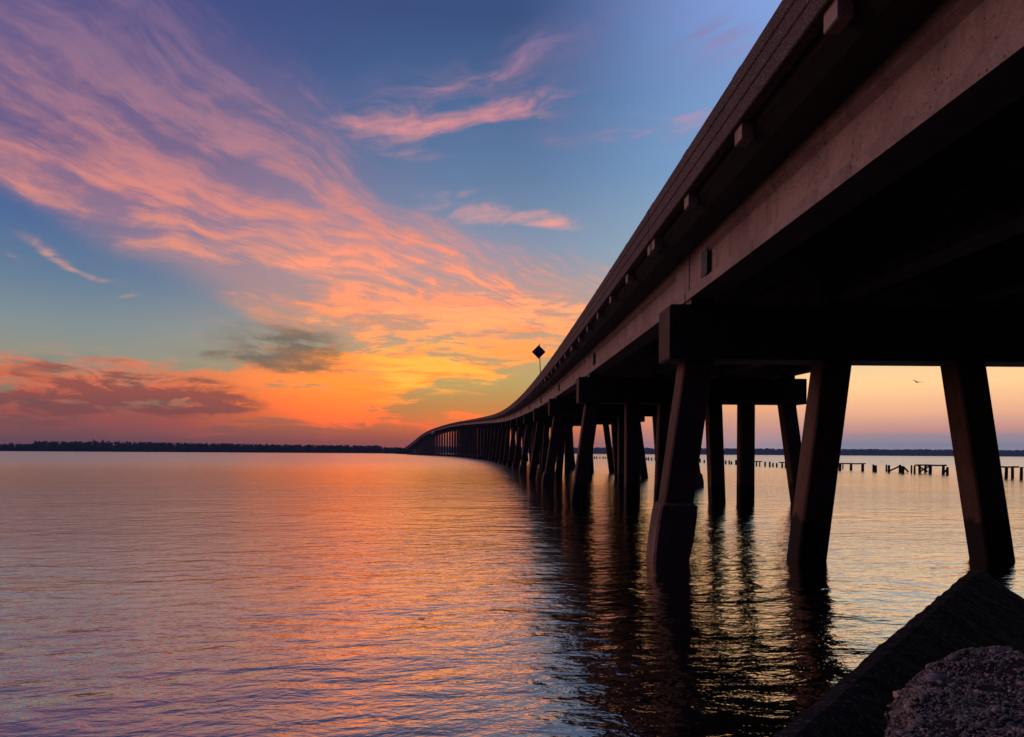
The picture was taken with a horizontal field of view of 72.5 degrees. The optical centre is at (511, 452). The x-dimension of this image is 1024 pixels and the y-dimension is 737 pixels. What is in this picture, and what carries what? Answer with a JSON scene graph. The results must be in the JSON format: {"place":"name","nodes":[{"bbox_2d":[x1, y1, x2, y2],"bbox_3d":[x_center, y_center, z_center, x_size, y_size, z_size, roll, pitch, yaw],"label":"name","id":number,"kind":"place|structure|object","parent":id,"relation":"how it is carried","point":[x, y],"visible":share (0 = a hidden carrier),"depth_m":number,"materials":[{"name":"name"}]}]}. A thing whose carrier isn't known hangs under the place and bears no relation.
{"place":"outdoors","nodes":[
{"label":"outdoors","id":0,"kind":"place"},
{"bbox_2d":[74,451,453,453],"bbox_3d":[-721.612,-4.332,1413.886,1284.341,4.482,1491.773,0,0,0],"label":"shore","id":1,"kind":"structure","parent":0,"point":[247,452],"depth_m":1200.93,"materials":[{"name":"soil"}]},
{"bbox_2d":[0,441,382,452],"bbox_3d":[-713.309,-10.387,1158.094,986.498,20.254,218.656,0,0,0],"label":"pine wood","id":2,"kind":"object","parent":1,"relation":"on","point":[139,447],"visible":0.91,"depth_m":1183.43,"materials":[{"name":"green plant"}]},
{"bbox_2d":[370,447,414,453],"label":"pine wood","id":3,"kind":"object","parent":1,"relation":"on","point":[393,450],"visible":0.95,"depth_m":1007.89,"materials":[{"name":"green plant"}]},
{"bbox_2d":[0,451,1023,736],"bbox_3d":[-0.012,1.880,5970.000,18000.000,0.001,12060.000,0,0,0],"label":"water","id":4,"kind":"structure","parent":0,"point":[276,595],"depth_m":9.27,"materials":[{"name":"liquid"}]},
{"bbox_2d":[405,0,1023,561],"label":"road bridge","id":5,"kind":"structure","parent":4,"relation":"in","point":[839,194],"depth_m":12.15,"materials":[{"name":"concrete"}]},
{"bbox_2d":[532,344,544,371],"bbox_3d":[2.167,-6.770,56.951,1.140,4.268,0.062,0,0,0],"label":"road sign","id":6,"kind":"object","parent":5,"relation":"on","point":[538,351],"visible":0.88,"depth_m":56.97,"materials":[{"name":"metal"}]},
{"bbox_2d":[838,463,865,470],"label":"timber trestle","id":7,"kind":"object","parent":4,"relation":"in","point":[862,466],"visible":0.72,"depth_m":85.00,"materials":[{"name":"brown wood"}]},
{"bbox_2d":[915,464,946,473],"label":"timber trestle","id":8,"kind":"object","parent":4,"relation":"in","point":[926,466],"visible":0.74,"depth_m":73.89,"materials":[{"name":"brown wood"}]},
{"bbox_2d":[1001,466,1018,477],"bbox_3d":[42.881,2.126,61.481,1.103,2.039,5.189,0,0,15],"label":"timber trestle","id":9,"kind":"object","parent":4,"relation":"in","point":[1006,471],"visible":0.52,"depth_m":59.60,"materials":[{"name":"brown wood"}]},
{"bbox_2d":[1014,467,1023,478],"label":"timber trestle","id":10,"kind":"object","parent":4,"relation":"in","point":[1021,472],"visible":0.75,"depth_m":57.96,"materials":[{"name":"brown wood"}]},
{"bbox_2d":[0,0,1023,450],"label":"sky","id":11,"kind":"structure","parent":0,"point":[281,222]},
{"bbox_2d":[405,446,1023,456],"bbox_3d":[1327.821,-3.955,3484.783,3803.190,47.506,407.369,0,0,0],"label":"distant wood","id":12,"kind":"object","parent":0,"point":[869,452],"visible":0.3,"depth_m":3394.59,"materials":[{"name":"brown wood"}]},
{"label":"shore bank","id":13,"kind":"structure","parent":0,"visible":0},
{"bbox_2d":[773,569,1023,736],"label":"concrete slab","id":14,"kind":"structure","parent":13,"relation":"on","point":[971,608],"depth_m":2.20,"materials":[{"name":"grey concrete"}]},
{"bbox_2d":[883,645,1023,736],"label":"broken concrete","id":15,"kind":"object","parent":14,"relation":"on","point":[972,692],"visible":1,"depth_m":1.33,"materials":[{"name":"grey concrete"}]}
]}

